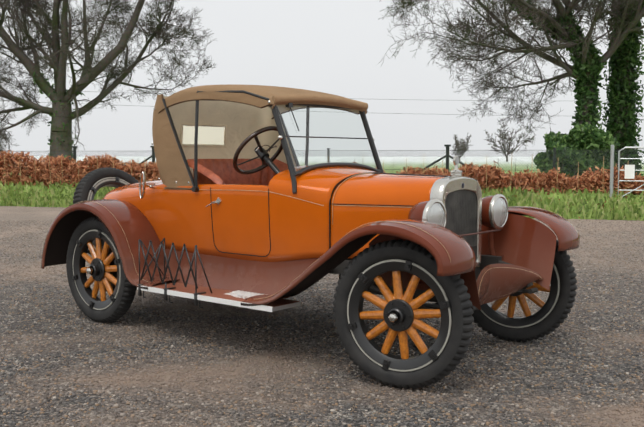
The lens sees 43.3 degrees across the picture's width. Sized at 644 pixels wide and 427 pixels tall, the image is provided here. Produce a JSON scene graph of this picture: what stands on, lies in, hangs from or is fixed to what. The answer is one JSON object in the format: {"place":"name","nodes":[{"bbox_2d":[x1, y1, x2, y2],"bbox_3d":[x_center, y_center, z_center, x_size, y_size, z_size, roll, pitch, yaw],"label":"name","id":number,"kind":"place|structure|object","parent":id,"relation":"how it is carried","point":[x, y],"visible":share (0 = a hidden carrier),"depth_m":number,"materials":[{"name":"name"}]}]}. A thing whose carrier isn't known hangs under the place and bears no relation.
{"place":"outdoors","nodes":[
{"label":"outdoors","id":0,"kind":"place"},
{"bbox_2d":[0,156,643,426],"bbox_3d":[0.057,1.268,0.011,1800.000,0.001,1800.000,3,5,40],"label":"gravel ground","id":1,"kind":"structure","parent":0,"point":[22,213],"depth_m":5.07,"materials":[{"name":"grey gravel"}]},
{"bbox_2d":[66,216,136,322],"bbox_3d":[-1.683,0.423,6.141,0.813,0.813,0.220,3,5,40],"label":"rear wheel","id":2,"kind":"object","parent":1,"relation":"on","point":[104,270],"visible":0.85,"depth_m":6.12,"materials":[{"name":"rubber"}]},
{"bbox_2d":[87,239,537,310],"bbox_3d":[-0.308,0.362,5.930,3.646,0.434,1.320,3,5,40],"label":"chassis","id":3,"kind":"object","parent":1,"relation":"on","point":[486,260],"visible":0.08,"depth_m":5.07,"materials":[{"name":"black metal"}]},
{"bbox_2d":[73,167,138,247],"bbox_3d":[-1.823,-0.020,7.166,0.122,0.813,0.813,-22,-11,39],"label":"spare tyre","id":4,"kind":"object","parent":3,"relation":"attached to","point":[90,184],"visible":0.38,"depth_m":7.09,"materials":[{"name":"rubber"}]},
{"bbox_2d":[103,165,379,261],"bbox_3d":[-0.707,-0.065,6.231,2.670,0.634,1.130,3,5,40],"label":"car body","id":5,"kind":"object","parent":3,"relation":"on","point":[299,229],"visible":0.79,"depth_m":5.36,"materials":[{"name":"orange paint"}]},
{"bbox_2d":[152,94,295,186],"bbox_3d":[-0.721,-0.545,6.209,0.552,0.665,1.184,3,5,40],"label":"curtain","id":6,"kind":"object","parent":5,"relation":"on","point":[242,122],"visible":0.67,"depth_m":6.37,"materials":[{"name":"beige fabric"}]},
{"bbox_2d":[180,123,226,146],"bbox_3d":[-0.927,-0.615,6.376,0.035,0.179,0.478,3,5,40],"label":"rear window frame","id":7,"kind":"object","parent":6,"relation":"attached to","point":[204,145],"visible":0.94,"depth_m":6.38,"materials":[{"name":"beige fabric"}]},
{"bbox_2d":[182,126,224,144],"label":"top window","id":8,"kind":"structure","parent":6,"relation":"in","point":[207,141],"depth_m":6.39,"materials":[{"name":"clear plastic"}]},
{"bbox_2d":[161,94,296,189],"bbox_3d":[-0.699,-0.541,6.191,0.504,0.672,1.206,3,5,40],"label":"curtain binding","id":9,"kind":"object","parent":6,"relation":"attached to","point":[162,96],"visible":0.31,"depth_m":5.75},
{"bbox_2d":[151,90,309,191],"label":"top irons","id":10,"kind":"object","parent":5,"relation":"on","point":[195,187],"visible":0.42,"depth_m":5.64,"materials":[{"name":"black metal"}]},
{"bbox_2d":[165,84,366,117],"bbox_3d":[-0.389,-0.825,5.912,1.036,0.210,1.183,3,5,40],"label":"convertible roof","id":11,"kind":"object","parent":10,"relation":"on","point":[208,92],"visible":0.75,"depth_m":5.48,"materials":[{"name":"beige fabric"}]},
{"bbox_2d":[159,99,367,118],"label":"roof trim","id":12,"kind":"structure","parent":11,"relation":"attached to","point":[249,104],"depth_m":5.62,"materials":[{"name":"brown fabric"}]},
{"bbox_2d":[272,94,367,109],"bbox_3d":[0.009,-0.774,5.584,0.028,0.082,1.006,3,5,40],"label":"roof front edge","id":13,"kind":"object","parent":11,"relation":"attached to","point":[286,98],"visible":1,"depth_m":5.53,"materials":[{"name":"beige fabric"}]},
{"bbox_2d":[139,171,323,256],"bbox_3d":[-0.657,-0.003,5.474,1.557,0.551,0.119,3,5,35],"label":"door trim","id":14,"kind":"structure","parent":5,"relation":"attached to","point":[144,184],"depth_m":5.54,"materials":[{"name":"black"}]},
{"bbox_2d":[233,126,330,238],"bbox_3d":[-0.233,-0.220,5.434,0.802,0.736,0.431,3,5,40],"label":"steering wheel","id":15,"kind":"object","parent":5,"relation":"attached to","point":[261,152],"visible":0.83,"depth_m":5.52,"materials":[{"name":"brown wood"}]},
{"bbox_2d":[268,100,383,193],"bbox_3d":[0.062,-0.458,5.562,0.254,0.604,1.034,3,5,40],"label":"windscreen","id":16,"kind":"object","parent":5,"relation":"on","point":[286,148],"visible":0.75,"depth_m":5.48,"materials":[{"name":"clear glass"}]},
{"bbox_2d":[331,173,443,258],"bbox_3d":[0.560,0.007,5.180,0.618,0.520,0.840,3,5,40],"label":"hood","id":17,"kind":"object","parent":5,"relation":"on","point":[375,189],"visible":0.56,"depth_m":4.98,"materials":[{"name":"orange metal"}]},
{"bbox_2d":[329,172,448,248],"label":"hood lines","id":18,"kind":"object","parent":17,"relation":"on","point":[366,204],"visible":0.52,"depth_m":5.05,"materials":[{"name":"metal"}]},
{"bbox_2d":[165,249,318,298],"bbox_3d":[-0.594,0.368,5.496,1.560,0.284,0.199,3,5,40],"label":"running board apron","id":19,"kind":"object","parent":3,"relation":"attached to","point":[257,277],"visible":0.69,"depth_m":5.42,"materials":[{"name":"brown paint"}]},
{"bbox_2d":[41,199,475,305],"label":"fenders","id":20,"kind":"object","parent":3,"relation":"attached to","point":[134,222],"visible":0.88,"depth_m":5.58,"materials":[{"name":"brown paint"}]},
{"bbox_2d":[137,281,300,311],"bbox_3d":[-0.706,0.528,5.311,1.280,0.043,0.256,3,5,40],"label":"running board","id":21,"kind":"object","parent":20,"relation":"attached to","point":[229,297],"visible":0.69,"depth_m":5.21,"materials":[{"name":"silver metal"}]},
{"bbox_2d":[137,238,211,307],"bbox_3d":[-0.946,0.392,5.470,0.672,0.414,0.225,3,5,40],"label":"luggage rack","id":22,"kind":"object","parent":21,"relation":"on","point":[140,242],"visible":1,"depth_m":5.42,"materials":[{"name":"black metal"}]},
{"bbox_2d":[78,201,450,298],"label":"fender trim","id":23,"kind":"structure","parent":20,"relation":"attached to","point":[310,265],"depth_m":4.66,"materials":[{"name":"beige"}]},
{"bbox_2d":[369,234,480,309],"bbox_3d":[0.568,0.286,4.565,0.686,0.460,0.100,3,5,40],"label":"fender valance","id":24,"kind":"object","parent":20,"relation":"attached to","point":[469,278],"visible":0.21,"depth_m":4.63,"materials":[{"name":"brown paint"}]},
{"bbox_2d":[408,199,446,283],"bbox_3d":[0.589,0.152,4.665,0.180,0.478,0.233,3,5,40],"label":"headlamp","id":25,"kind":"object","parent":24,"relation":"on","point":[433,210],"visible":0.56,"depth_m":4.59,"materials":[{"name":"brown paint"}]},
{"bbox_2d":[430,176,481,267],"bbox_3d":[0.827,0.065,4.962,0.084,0.585,0.494,3,5,40],"label":"radiator shell","id":26,"kind":"object","parent":3,"relation":"attached to","point":[460,198],"visible":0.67,"depth_m":4.96,"materials":[{"name":"silver metal"}]},
{"bbox_2d":[450,155,461,176],"bbox_3d":[0.818,-0.289,4.944,0.072,0.129,0.118,1,4,11],"label":"hood ornament","id":27,"kind":"object","parent":26,"relation":"attached to","point":[455,172],"visible":0.98,"depth_m":4.92,"materials":[{"name":"silver metal"}]},
{"bbox_2d":[476,264,543,304],"bbox_3d":[1.038,0.429,4.812,0.208,0.250,0.880,3,5,40],"label":"apron","id":28,"kind":"object","parent":3,"relation":"on","point":[494,282],"visible":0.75,"depth_m":4.92,"materials":[{"name":"brown paint"}]},
{"bbox_2d":[508,206,579,250],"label":"fenders","id":29,"kind":"object","parent":3,"relation":"attached to","point":[565,231],"visible":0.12,"depth_m":5.24,"materials":[{"name":"brown paint"}]},
{"bbox_2d":[480,214,556,289],"bbox_3d":[1.185,0.233,5.304,0.686,0.460,0.100,3,5,40],"label":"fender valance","id":30,"kind":"object","parent":29,"relation":"attached to","point":[525,242],"visible":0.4,"depth_m":5.21,"materials":[{"name":"brown paint"}]},
{"bbox_2d":[482,194,507,260],"bbox_3d":[1.081,0.110,5.255,0.180,0.478,0.233,3,5,40],"label":"headlamp","id":31,"kind":"object","parent":30,"relation":"attached to","point":[495,212],"visible":0.77,"depth_m":5.18,"materials":[{"name":"brown paint"}]},
{"bbox_2d":[460,229,500,236],"bbox_3d":[0.894,0.127,4.910,0.017,0.010,0.800,3,5,40],"label":"headlight crossbar","id":32,"kind":"object","parent":31,"relation":"attached to","point":[479,233],"visible":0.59,"depth_m":4.99,"materials":[{"name":"brown paint"}]},
{"bbox_2d":[0,219,643,292],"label":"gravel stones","id":33,"kind":"object","parent":1,"relation":"on","point":[332,284],"visible":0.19,"depth_m":9.80,"materials":[{"name":"grey gravel"}]},
{"bbox_2d":[333,240,473,388],"bbox_3d":[0.412,0.549,4.377,0.812,0.813,0.178,2,5,29],"label":"wheel","id":34,"kind":"object","parent":1,"relation":"on","point":[400,314],"visible":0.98,"depth_m":4.36,"materials":[{"name":"rubber"}]},
{"bbox_2d":[378,0,643,152],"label":"tree","id":35,"kind":"object","parent":1,"relation":"on","point":[479,40],"depth_m":26.41,"materials":[{"name":"plant"}]},
{"bbox_2d":[472,240,576,341],"bbox_3d":[1.326,0.466,5.540,0.813,0.813,0.178,2,5,27],"label":"wheel","id":36,"kind":"object","parent":1,"relation":"on","point":[551,315],"visible":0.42,"depth_m":5.42,"materials":[{"name":"rubber"}]},
{"bbox_2d":[504,0,605,127],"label":"ivy tree","id":37,"kind":"object","parent":1,"relation":"on","point":[580,81],"visible":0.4,"depth_m":26.61,"materials":[{"name":"green plant"}]},
{"bbox_2d":[599,0,643,178],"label":"ivy tree","id":38,"kind":"object","parent":1,"relation":"on","point":[634,96],"visible":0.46,"depth_m":28.28,"materials":[{"name":"green plant"}]},
{"bbox_2d":[0,156,643,219],"bbox_3d":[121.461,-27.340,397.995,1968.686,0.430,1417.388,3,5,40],"label":"field","id":39,"kind":"structure","parent":0,"point":[503,164],"depth_m":91.72,"materials":[{"name":"green plant"}]},
{"bbox_2d":[0,0,216,177],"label":"oak tree","id":40,"kind":"object","parent":39,"relation":"on","point":[157,31],"depth_m":31.46,"materials":[{"name":"grey plant"}]},
{"bbox_2d":[31,71,84,159],"bbox_3d":[-10.259,-3.016,31.701,2.030,5.122,1.475,3,5,40],"label":"oak tree ivy","id":41,"kind":"object","parent":40,"relation":"attached to","point":[41,92],"visible":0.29,"depth_m":31.46,"materials":[{"name":"green plant"}]},
{"bbox_2d":[0,145,606,179],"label":"fence posts","id":42,"kind":"object","parent":39,"relation":"on","point":[447,155],"visible":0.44,"depth_m":20.77,"materials":[{"name":"black paint"}]},
{"bbox_2d":[4,150,643,183],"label":"chain link fence","id":43,"kind":"object","parent":42,"relation":"on","point":[416,159],"depth_m":20.49,"materials":[{"name":"grey"}]},
{"bbox_2d":[4,154,628,192],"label":"fence posts","id":44,"kind":"object","parent":39,"relation":"on","point":[383,168],"visible":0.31,"depth_m":19.13,"materials":[{"name":"beige"}]},
{"bbox_2d":[0,150,643,194],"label":"beech hedge","id":45,"kind":"object","parent":39,"relation":"on","point":[55,168],"visible":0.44,"depth_m":19.57,"materials":[{"name":"brown plant"}]},
{"bbox_2d":[0,180,643,220],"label":"verge grass tufts","id":46,"kind":"object","parent":39,"relation":"on","point":[564,210],"visible":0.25,"depth_m":17.86,"materials":[{"name":"green plant"}]},
{"bbox_2d":[0,185,643,218],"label":"verge fallen leaves","id":47,"kind":"object","parent":39,"relation":"on","point":[484,192],"visible":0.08,"depth_m":18.27,"materials":[{"name":"brown plant"}]},
{"bbox_2d":[9,158,634,194],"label":"hedge stems","id":48,"kind":"object","parent":39,"relation":"on","point":[434,165],"visible":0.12,"depth_m":18.99,"materials":[{"name":"brown plant"}]},
{"bbox_2d":[452,133,470,158],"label":"distant tree","id":49,"kind":"object","parent":39,"relation":"on","point":[460,146],"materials":[{"name":"grey plant"}]},
{"bbox_2d":[485,119,534,161],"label":"distant tree","id":50,"kind":"object","parent":39,"relation":"on","point":[509,139],"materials":[{"name":"grey plant"}]},
{"bbox_2d":[533,122,619,177],"bbox_3d":[7.651,-1.710,24.474,2.538,2.080,2.594,3,5,40],"label":"laurel shrub","id":51,"kind":"object","parent":39,"relation":"on","point":[578,138],"depth_m":23.77,"materials":[{"name":"green plant"}]},
{"bbox_2d":[609,145,643,196],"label":"field gate","id":52,"kind":"structure","parent":39,"relation":"on","point":[629,170],"depth_m":17.52,"materials":[{"name":"silver metal"}]},
{"bbox_2d":[0,0,643,156],"label":"sky","id":53,"kind":"structure","parent":0,"point":[335,47],"materials":[{"name":"white"}]},
{"bbox_2d":[24,89,643,116],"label":"overhead wires","id":54,"kind":"object","parent":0,"point":[320,111],"visible":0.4,"depth_m":64.26,"materials":[{"name":"grey metal"}]},
{"bbox_2d":[612,1,634,166],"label":"ivy","id":55,"kind":"object","parent":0,"point":[624,107],"visible":0.02,"depth_m":28.36,"materials":[{"name":"green plant"}]},
{"bbox_3d":[-0.403,-0.096,5.976,1.050,0.388,1.000,3,5,40],"label":"interior floor and dashboard","id":56,"kind":"object","parent":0,"visible":0},
{"bbox_2d":[187,159,287,184],"bbox_3d":[-0.511,-0.162,6.061,0.680,0.492,1.000,3,5,40],"label":"seat","id":57,"kind":"object","parent":56,"relation":"on","point":[216,171],"visible":0.27,"depth_m":6.25,"materials":[{"name":"leather"}]}
]}

